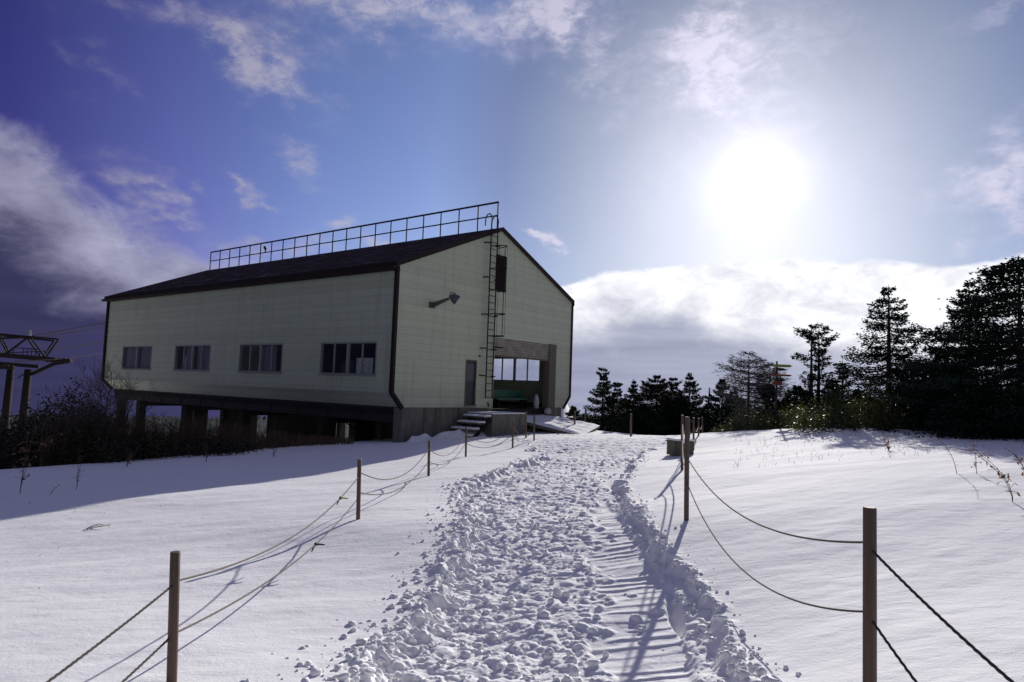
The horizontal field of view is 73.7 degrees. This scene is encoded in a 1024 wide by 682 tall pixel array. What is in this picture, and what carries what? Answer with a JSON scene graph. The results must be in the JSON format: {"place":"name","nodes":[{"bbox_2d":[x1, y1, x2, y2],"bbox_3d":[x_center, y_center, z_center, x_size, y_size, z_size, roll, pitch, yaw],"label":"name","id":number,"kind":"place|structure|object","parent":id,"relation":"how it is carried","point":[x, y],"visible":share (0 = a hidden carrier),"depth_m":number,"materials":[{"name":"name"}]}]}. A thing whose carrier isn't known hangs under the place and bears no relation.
{"place":"outdoors","nodes":[
{"label":"outdoors","id":0,"kind":"place"},
{"bbox_2d":[0,404,1023,681],"bbox_3d":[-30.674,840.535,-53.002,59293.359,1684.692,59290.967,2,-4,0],"label":"snow ground","id":1,"kind":"structure","parent":0,"point":[950,546],"depth_m":6.48,"materials":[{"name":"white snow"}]},
{"bbox_2d":[0,330,72,437],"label":"lift pylon","id":2,"kind":"object","parent":1,"relation":"on","point":[9,367],"visible":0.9,"depth_m":47.94,"materials":[{"name":"metal"}]},
{"bbox_2d":[0,341,103,353],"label":"lift cable","id":3,"kind":"object","parent":2,"relation":"attached to","point":[49,350],"visible":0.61,"depth_m":48.30,"materials":[{"name":"paint"}]},
{"bbox_2d":[0,327,104,338],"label":"lift cable","id":4,"kind":"object","parent":2,"relation":"attached to","point":[53,334],"visible":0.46,"depth_m":49.84,"materials":[{"name":"paint"}]},
{"bbox_2d":[1,322,104,337],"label":"lift cable","id":5,"kind":"object","parent":2,"relation":"attached to","point":[55,331],"visible":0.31,"depth_m":50.85,"materials":[{"name":"paint"}]},
{"bbox_2d":[15,353,102,361],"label":"lift cable","id":6,"kind":"object","parent":2,"relation":"attached to","point":[56,359],"visible":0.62,"depth_m":47.13,"materials":[{"name":"paint"}]},
{"bbox_2d":[12,424,61,493],"bbox_3d":[-8.720,2.165,12.457,0.793,1.290,0.395,2,-4,0],"label":"dead weed","id":7,"kind":"object","parent":1,"relation":"on","point":[29,464],"visible":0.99,"depth_m":12.46,"materials":[{"name":"brown plant"}]},
{"bbox_2d":[75,450,83,488],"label":"dead weed","id":8,"kind":"object","parent":1,"relation":"on","point":[77,477],"visible":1,"depth_m":13.03,"materials":[{"name":"brown plant"}]},
{"bbox_2d":[45,378,115,464],"bbox_3d":[-13.445,2.507,21.328,1.993,3.058,2.112,2,-4,0],"label":"bare shrub","id":9,"kind":"object","parent":1,"relation":"on","point":[81,408],"visible":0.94,"depth_m":21.09,"materials":[{"name":"brown plant"}]},
{"bbox_2d":[87,524,109,528],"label":"dead weed","id":10,"kind":"object","parent":1,"relation":"on","point":[90,527],"visible":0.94,"depth_m":8.84,"materials":[{"name":"plant"}]},
{"bbox_2d":[59,354,144,447],"bbox_3d":[-13.239,2.241,22.435,2.978,3.906,2.813,2,-4,0],"label":"bare shrub","id":11,"kind":"object","parent":1,"relation":"on","point":[107,400],"visible":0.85,"depth_m":22.48,"materials":[{"name":"brown plant"}]},
{"bbox_2d":[73,358,143,433],"bbox_3d":[-13.550,2.332,22.785,2.698,3.874,1.994,2,-4,0],"label":"bare shrub","id":12,"kind":"object","parent":1,"relation":"on","point":[128,395],"visible":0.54,"depth_m":22.82,"materials":[{"name":"brown plant"}]},
{"bbox_2d":[73,358,164,437],"bbox_3d":[-14.086,2.454,24.338,2.960,3.979,2.513,-2,-6,44],"label":"bare shrub","id":13,"kind":"object","parent":1,"relation":"on","point":[126,384],"visible":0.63,"depth_m":24.32,"materials":[{"name":"brown plant"}]},
{"bbox_2d":[126,451,136,466],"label":"dead weed","id":14,"kind":"object","parent":1,"relation":"on","point":[129,458],"visible":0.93,"depth_m":17.80,"materials":[{"name":"brown plant"}]},
{"bbox_2d":[0,367,262,468],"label":"dark thicket","id":15,"kind":"object","parent":1,"relation":"on","point":[9,446],"visible":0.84,"depth_m":21.87,"materials":[{"name":"brown plant"}]},
{"bbox_2d":[166,551,180,681],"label":"fence post","id":16,"kind":"object","parent":1,"relation":"on","point":[173,624],"visible":1,"depth_m":3.68,"materials":[{"name":"brown wood"}]},
{"bbox_2d":[46,585,172,681],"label":"rope","id":17,"kind":"object","parent":16,"relation":"attached to","point":[102,640],"visible":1,"depth_m":3.09,"materials":[{"name":"grey fabric"}]},
{"bbox_2d":[122,638,168,681],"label":"rope","id":18,"kind":"object","parent":16,"relation":"attached to","point":[143,662],"visible":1,"depth_m":3.44,"materials":[{"name":"grey fabric"}]},
{"bbox_2d":[179,499,357,631],"bbox_3d":[-1.903,1.905,6.228,0.127,0.283,5.061,2,-4,0],"label":"rope","id":19,"kind":"object","parent":16,"relation":"attached to","point":[255,589],"visible":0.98,"depth_m":5.23,"materials":[{"name":"grey fabric"}]},
{"bbox_2d":[180,476,358,580],"bbox_3d":[-1.914,1.618,6.248,0.127,0.279,5.061,2,-4,0],"label":"rope","id":20,"kind":"object","parent":16,"relation":"attached to","point":[337,501],"visible":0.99,"depth_m":5.22,"materials":[{"name":"fabric"}]},
{"bbox_2d":[34,406,353,466],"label":"dry stems","id":21,"kind":"object","parent":1,"relation":"on","point":[271,441],"visible":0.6,"depth_m":25.30,"materials":[{"name":"brown plant"}]},
{"bbox_2d":[101,201,574,447],"bbox_3d":[-10.473,1.285,38.173,26.932,15.374,12.900,-1,-5,37],"label":"mountain station","id":22,"kind":"object","parent":1,"relation":"on","point":[434,327],"visible":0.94,"depth_m":31.20,"materials":[{"name":"beige metal"}]},
{"bbox_2d":[121,346,151,369],"bbox_3d":[-21.363,0.952,38.994,3.680,1.400,0.322,-1,-5,37],"label":"window","id":23,"kind":"structure","parent":22,"relation":"in","point":[132,352],"depth_m":39.01,"materials":[{"name":"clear glass"}]},
{"bbox_2d":[172,345,210,371],"bbox_3d":[-16.442,0.871,35.242,3.660,1.400,0.322,-1,-5,37],"label":"window","id":24,"kind":"structure","parent":22,"relation":"in","point":[203,361],"depth_m":35.16,"materials":[{"name":"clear glass"}]},
{"bbox_2d":[236,343,282,373],"bbox_3d":[-11.553,0.789,31.513,3.560,1.400,0.321,-1,-5,37],"label":"window","id":25,"kind":"structure","parent":22,"relation":"in","point":[268,352],"depth_m":31.43,"materials":[{"name":"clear glass"}]},
{"bbox_2d":[317,342,376,375],"bbox_3d":[-6.669,0.727,27.694,3.600,1.350,0.180,-1,-5,37],"label":"window","id":26,"kind":"structure","parent":22,"relation":"in","point":[347,373],"depth_m":27.69,"materials":[{"name":"white glass"}]},
{"bbox_2d":[356,358,372,373],"bbox_3d":[-5.972,1.021,27.658,1.000,0.670,0.025,-1,-5,37],"label":"poster board","id":27,"kind":"object","parent":22,"relation":"in","point":[367,365],"visible":0.92,"depth_m":27.60,"materials":[{"name":"paper"}]},
{"bbox_2d":[464,360,476,406],"bbox_3d":[-1.811,1.826,29.517,0.180,2.005,0.755,-1,-5,37],"label":"door","id":28,"kind":"structure","parent":22,"relation":"in","point":[471,367],"depth_m":29.55,"materials":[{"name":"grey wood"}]},
{"bbox_2d":[492,390,529,407],"bbox_3d":[-0.106,2.850,33.501,0.510,0.860,2.600,-1,-5,37],"label":"green bench","id":29,"kind":"object","parent":22,"relation":"on","point":[498,395],"visible":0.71,"depth_m":33.65,"materials":[{"name":"paint"}]},
{"bbox_2d":[494,358,539,381],"bbox_3d":[0.149,1.580,37.894,3.500,1.280,0.120,-1,-5,37],"label":"window","id":30,"kind":"structure","parent":22,"relation":"in","point":[514,363],"depth_m":37.85,"materials":[{"name":"clear glass"}]},
{"bbox_3d":[-5.924,2.105,28.440,3.300,1.200,1.000,-1,-5,37],"label":"counter","id":31,"kind":"object","parent":22,"relation":"on","visible":0},
{"bbox_2d":[341,361,356,372],"bbox_3d":[-6.780,1.122,28.452,0.750,0.580,0.250,-1,-5,37],"label":"storage box","id":32,"kind":"object","parent":31,"relation":"on","point":[352,366],"visible":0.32,"depth_m":28.24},
{"bbox_2d":[356,459,361,519],"bbox_3d":[-1.977,2.079,8.772,0.074,1.109,0.054,2,-4,0],"label":"fence post","id":33,"kind":"object","parent":1,"relation":"on","point":[358,497],"visible":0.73,"depth_m":8.76,"materials":[{"name":"brown wood"}]},
{"bbox_2d":[361,462,427,494],"bbox_3d":[-1.823,2.265,11.165,0.016,0.309,4.814,2,-4,4],"label":"rope","id":34,"kind":"object","parent":33,"relation":"attached to","point":[397,489],"visible":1,"depth_m":10.91,"materials":[{"name":"grey fabric"}]},
{"bbox_2d":[361,448,428,479],"bbox_3d":[-1.815,2.035,11.181,0.016,0.369,4.815,2,-4,4],"label":"rope","id":35,"kind":"object","parent":33,"relation":"attached to","point":[395,477],"visible":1,"depth_m":10.82,"materials":[{"name":"grey fabric"}]},
{"bbox_2d":[406,433,431,441],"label":"snow bank","id":36,"kind":"structure","parent":1,"relation":"on","point":[423,437],"depth_m":26.35,"materials":[{"name":"white snow"}]},
{"bbox_2d":[427,440,429,475],"bbox_3d":[-1.658,2.500,13.555,0.072,1.050,0.054,2,-4,0],"label":"fence post","id":37,"kind":"object","parent":1,"relation":"on","point":[428,467],"visible":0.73,"depth_m":13.54,"materials":[{"name":"brown wood"}]},
{"bbox_2d":[430,443,465,464],"bbox_3d":[-1.439,2.643,15.701,0.016,0.274,4.328,2,-4,6],"label":"rope","id":38,"kind":"object","parent":37,"relation":"attached to","point":[450,460],"visible":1,"depth_m":15.89,"materials":[{"name":"grey fabric"}]},
{"bbox_2d":[425,429,487,440],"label":"snow bank","id":39,"kind":"structure","parent":1,"relation":"on","point":[456,434],"depth_m":27.20,"materials":[{"name":"white snow"}]},
{"bbox_2d":[465,427,466,456],"bbox_3d":[-1.208,2.800,17.846,0.070,1.097,0.054,2,-4,0],"label":"fence post","id":40,"kind":"object","parent":1,"relation":"on","point":[466,442],"visible":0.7,"depth_m":17.83,"materials":[{"name":"wood"}]},
{"bbox_2d":[430,434,465,455],"bbox_3d":[-1.431,2.429,15.716,0.016,0.363,4.329,2,-4,6],"label":"rope","id":41,"kind":"object","parent":40,"relation":"attached to","point":[450,453],"visible":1,"depth_m":15.56,"materials":[{"name":"grey fabric"}]},
{"bbox_2d":[450,413,491,437],"bbox_3d":[-1.965,3.861,28.025,1.210,1.700,2.122,-1,-5,37],"label":"outdoor stairs","id":42,"kind":"structure","parent":1,"relation":"on","point":[469,420],"depth_m":28.20,"materials":[{"name":"grey wood"}]},
{"bbox_2d":[467,411,524,436],"bbox_3d":[-0.666,4.035,29.811,1.435,1.845,2.420,-1,-5,37],"label":"stair landing","id":43,"kind":"object","parent":1,"relation":"on","point":[500,424],"visible":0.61,"depth_m":29.16,"materials":[{"name":"concrete"}]},
{"bbox_2d":[512,420,513,447],"bbox_3d":[0.019,2.937,20.345,0.071,1.156,0.054,2,-4,0],"label":"fence post","id":44,"kind":"object","parent":1,"relation":"on","point":[513,433],"visible":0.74,"depth_m":20.34,"materials":[{"name":"brown wood"}]},
{"bbox_2d":[467,427,511,442],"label":"rope","id":45,"kind":"object","parent":44,"relation":"attached to","point":[491,441],"visible":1,"depth_m":19.15,"materials":[{"name":"grey fabric"}]},
{"bbox_2d":[468,434,512,447],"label":"rope","id":46,"kind":"object","parent":44,"relation":"attached to","point":[491,446],"visible":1,"depth_m":18.97,"materials":[{"name":"grey fabric"}]},
{"bbox_2d":[525,412,526,437],"bbox_3d":[0.485,3.084,23.845,0.071,1.216,0.054,2,-4,0],"label":"fence post","id":47,"kind":"object","parent":1,"relation":"on","point":[525,424],"visible":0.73,"depth_m":23.84,"materials":[{"name":"wood"}]},
{"bbox_2d":[533,415,534,440],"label":"fence post","id":48,"kind":"object","parent":1,"relation":"on","point":[534,429],"visible":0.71,"depth_m":22.33,"materials":[{"name":"wood"}]},
{"bbox_2d":[527,415,599,433],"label":"entrance ramp","id":49,"kind":"structure","parent":1,"relation":"on","point":[557,424],"depth_m":31.85,"materials":[{"name":"white snow"}]},
{"bbox_2d":[544,407,550,413],"bbox_3d":[1.761,3.459,33.853,0.380,0.330,0.400,2,-4,0],"label":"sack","id":50,"kind":"object","parent":49,"relation":"on","point":[547,410],"visible":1,"depth_m":33.71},
{"bbox_2d":[564,406,583,421],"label":"fir tree","id":51,"kind":"object","parent":1,"relation":"on","point":[570,412],"visible":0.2,"depth_m":43.66,"materials":[{"name":"green plant"}]},
{"bbox_2d":[580,367,622,431],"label":"fir tree","id":52,"kind":"object","parent":1,"relation":"on","point":[603,391],"visible":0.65,"depth_m":41.60,"materials":[{"name":"green plant"}]},
{"bbox_2d":[599,381,624,428],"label":"fir tree","id":53,"kind":"object","parent":1,"relation":"on","point":[617,393],"visible":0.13,"depth_m":43.71,"materials":[{"name":"green plant"}]},
{"bbox_2d":[604,379,647,432],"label":"fir tree","id":54,"kind":"object","parent":1,"relation":"on","point":[624,404],"visible":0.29,"depth_m":39.76,"materials":[{"name":"green plant"}]},
{"bbox_2d":[630,414,631,436],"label":"fence post","id":55,"kind":"object","parent":1,"relation":"on","point":[630,425],"visible":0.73,"depth_m":28.80,"materials":[{"name":"brown wood"}]},
{"bbox_2d":[616,403,672,435],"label":"fir tree","id":56,"kind":"object","parent":1,"relation":"on","point":[641,414],"visible":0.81,"depth_m":36.31,"materials":[{"name":"green plant"}]},
{"bbox_2d":[608,375,698,434],"bbox_3d":[8.265,4.132,39.583,5.737,4.396,5.664,2,-4,0],"label":"fir tree","id":57,"kind":"object","parent":1,"relation":"on","point":[657,394],"visible":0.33,"depth_m":39.43,"materials":[{"name":"green plant"}]},
{"bbox_2d":[665,377,687,396],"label":"fir tree","id":58,"kind":"object","parent":1,"relation":"on","point":[672,385],"visible":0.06,"depth_m":43.83,"materials":[{"name":"green plant"}]},
{"bbox_2d":[657,397,697,435],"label":"fir tree","id":59,"kind":"object","parent":1,"relation":"on","point":[680,404],"visible":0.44,"depth_m":37.39,"materials":[{"name":"green plant"}]},
{"bbox_2d":[665,437,695,455],"bbox_3d":[4.034,2.536,16.374,0.520,0.400,0.520,3,-4,-14],"label":"wooden box","id":60,"kind":"object","parent":1,"relation":"on","point":[673,446],"visible":0.81,"depth_m":16.20,"materials":[{"name":"grey wood"}]},
{"bbox_2d":[681,415,683,469],"bbox_3d":[3.163,2.057,12.696,0.065,1.357,0.054,2,-4,0],"label":"fence post","id":61,"kind":"object","parent":1,"relation":"on","point":[682,420],"visible":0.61,"depth_m":12.69,"materials":[{"name":"brown wood"}]},
{"bbox_2d":[684,417,689,520],"bbox_3d":[1.911,1.571,7.474,0.065,1.473,0.054,2,-4,0],"label":"fence post","id":62,"kind":"object","parent":1,"relation":"on","point":[686,471],"visible":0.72,"depth_m":7.46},
{"bbox_2d":[669,372,704,431],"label":"fir tree","id":63,"kind":"object","parent":1,"relation":"on","point":[693,391],"visible":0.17,"depth_m":39.68,"materials":[{"name":"green plant"}]},
{"bbox_2d":[692,417,694,445],"bbox_3d":[4.751,2.601,17.875,0.062,1.191,0.053,2,-4,0],"label":"fence post","id":64,"kind":"object","parent":1,"relation":"on","point":[693,437],"visible":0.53,"depth_m":17.87,"materials":[{"name":"wood"}]},
{"bbox_2d":[690,405,723,432],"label":"fir tree","id":65,"kind":"object","parent":1,"relation":"on","point":[700,413],"visible":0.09,"depth_m":35.73,"materials":[{"name":"green plant"}]},
{"bbox_2d":[684,378,745,432],"bbox_3d":[10.339,3.614,33.907,3.607,3.586,3.408,4,-4,-25],"label":"fir tree","id":66,"kind":"object","parent":1,"relation":"on","point":[717,411],"visible":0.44,"depth_m":33.80,"materials":[{"name":"green plant"}]},
{"bbox_2d":[719,388,753,424],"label":"fir tree","id":67,"kind":"object","parent":1,"relation":"on","point":[734,402],"visible":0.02,"depth_m":37.65,"materials":[{"name":"green plant"}]},
{"bbox_2d":[712,351,786,422],"bbox_3d":[10.295,2.523,29.846,3.208,4.407,3.454,-1,-5,34],"label":"larch tree","id":68,"kind":"object","parent":1,"relation":"on","point":[748,389],"visible":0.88,"depth_m":29.76,"materials":[{"name":"brown plant"}]},
{"bbox_2d":[751,382,780,425],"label":"fir tree","id":69,"kind":"object","parent":1,"relation":"on","point":[772,401],"visible":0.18,"depth_m":29.81,"materials":[{"name":"green plant"}]},
{"bbox_2d":[747,362,791,408],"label":"larch tree","id":70,"kind":"object","parent":1,"relation":"on","point":[769,378],"visible":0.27,"depth_m":30.83,"materials":[{"name":"brown plant"}]},
{"bbox_2d":[770,361,791,426],"bbox_3d":[9.992,2.274,25.416,0.840,3.033,0.095,2,-4,0],"label":"signpost","id":71,"kind":"object","parent":1,"relation":"on","point":[776,381],"visible":0.92,"depth_m":25.44,"materials":[{"name":"brown wood"}]},
{"bbox_2d":[765,385,825,424],"bbox_3d":[11.643,3.089,27.830,2.769,2.606,2.566,0,-5,30],"label":"fir tree","id":72,"kind":"object","parent":1,"relation":"on","point":[787,398],"visible":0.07,"depth_m":27.74,"materials":[{"name":"green plant"}]},
{"bbox_2d":[777,323,843,424],"bbox_3d":[12.035,1.759,26.966,2.718,4.970,2.970,2,-4,0],"label":"fir tree","id":73,"kind":"object","parent":1,"relation":"on","point":[811,377],"visible":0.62,"depth_m":26.95,"materials":[{"name":"green plant"}]},
{"bbox_2d":[709,377,938,432],"bbox_3d":[13.209,2.437,23.229,12.353,2.310,8.372,2,-4,0],"label":"dwarf bamboo","id":74,"kind":"object","parent":1,"relation":"on","point":[799,420],"visible":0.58,"depth_m":21.11,"materials":[{"name":"green plant"}]},
{"bbox_2d":[820,379,844,412],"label":"fir tree","id":75,"kind":"object","parent":1,"relation":"on","point":[835,388],"visible":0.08,"depth_m":28.84,"materials":[{"name":"green plant"}]},
{"bbox_2d":[829,357,852,401],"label":"fir tree","id":76,"kind":"object","parent":1,"relation":"on","point":[842,382],"visible":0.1,"depth_m":30.95,"materials":[{"name":"green plant"}]},
{"bbox_2d":[829,388,865,420],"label":"fir tree","id":77,"kind":"object","parent":1,"relation":"on","point":[854,394],"visible":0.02,"depth_m":25.92,"materials":[{"name":"green plant"}]},
{"bbox_2d":[863,506,876,681],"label":"fence post","id":78,"kind":"object","parent":1,"relation":"on","point":[869,595],"visible":1,"depth_m":2.82,"materials":[{"name":"brown wood"}]},
{"bbox_2d":[687,483,862,612],"bbox_3d":[1.690,1.486,5.144,0.012,0.387,4.641,2,-4,5],"label":"rope","id":79,"kind":"object","parent":78,"relation":"attached to","point":[835,609],"visible":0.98,"depth_m":4.08,"materials":[{"name":"grey fabric"}]},
{"bbox_2d":[687,457,862,543],"bbox_3d":[1.702,1.156,5.167,0.012,0.293,4.641,2,-4,5],"label":"rope","id":80,"kind":"object","parent":78,"relation":"attached to","point":[839,541],"visible":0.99,"depth_m":4.01,"materials":[{"name":"grey fabric"}]},
{"bbox_2d":[872,621,917,681],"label":"rope","id":81,"kind":"object","parent":78,"relation":"attached to","point":[907,670],"visible":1,"depth_m":2.64,"materials":[{"name":"black fabric"}]},
{"bbox_2d":[872,550,1014,681],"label":"rope","id":82,"kind":"object","parent":78,"relation":"attached to","point":[982,656],"visible":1,"depth_m":2.35,"materials":[{"name":"black fabric"}]},
{"bbox_2d":[830,284,938,428],"bbox_3d":[13.236,0.842,24.035,3.900,5.743,3.833,2,-4,0],"label":"fir tree","id":83,"kind":"object","parent":1,"relation":"on","point":[891,353],"visible":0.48,"depth_m":23.97,"materials":[{"name":"green plant"}]},
{"bbox_2d":[879,436,891,449],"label":"dead weed","id":84,"kind":"object","parent":1,"relation":"on","point":[888,446],"visible":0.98,"depth_m":13.90,"materials":[{"name":"brown plant"}]},
{"bbox_2d":[892,353,979,430],"bbox_3d":[12.542,1.740,20.000,2.715,2.869,2.921,2,-4,0],"label":"fir tree","id":85,"kind":"object","parent":1,"relation":"on","point":[916,411],"visible":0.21,"depth_m":19.86,"materials":[{"name":"green plant"}]},
{"bbox_2d":[856,256,1023,441],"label":"spreading fir","id":86,"kind":"object","parent":1,"relation":"on","point":[1009,303],"visible":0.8,"depth_m":17.98,"materials":[{"name":"green plant"}]},
{"bbox_2d":[890,280,1016,403],"bbox_3d":[14.785,0.752,22.116,4.378,5.471,4.253,2,-4,0],"label":"fir tree","id":87,"kind":"object","parent":1,"relation":"on","point":[953,323],"visible":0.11,"depth_m":22.09,"materials":[{"name":"green plant"}]},
{"bbox_2d":[970,441,981,473],"bbox_3d":[6.328,1.601,9.323,0.148,0.484,0.126,1,-4,21],"label":"dead weed","id":88,"kind":"object","parent":1,"relation":"on","point":[975,458],"visible":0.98,"depth_m":9.31,"materials":[{"name":"brown plant"}]},
{"bbox_2d":[968,448,1020,501],"bbox_3d":[5.170,1.446,7.326,0.539,0.582,0.174,2,-4,0],"label":"dead weed","id":89,"kind":"object","parent":1,"relation":"on","point":[998,471],"visible":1,"depth_m":7.33,"materials":[{"name":"brown plant"}]},
{"bbox_2d":[1007,449,1023,475],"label":"dead weed","id":90,"kind":"object","parent":1,"relation":"on","point":[1020,460],"visible":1,"depth_m":8.43,"materials":[{"name":"brown plant"}]},
{"bbox_2d":[0,0,1023,418],"label":"sky","id":91,"kind":"structure","parent":0,"point":[706,182],"materials":[{"name":"blue"}]},
{"bbox_2d":[533,394,538,408],"bbox_3d":[1.209,3.032,34.127,0.285,0.780,0.300,2,-4,0],"label":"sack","id":92,"kind":"object","parent":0,"point":[536,402],"visible":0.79,"depth_m":34.03,"materials":[{"name":"white plastic"}]}
]}

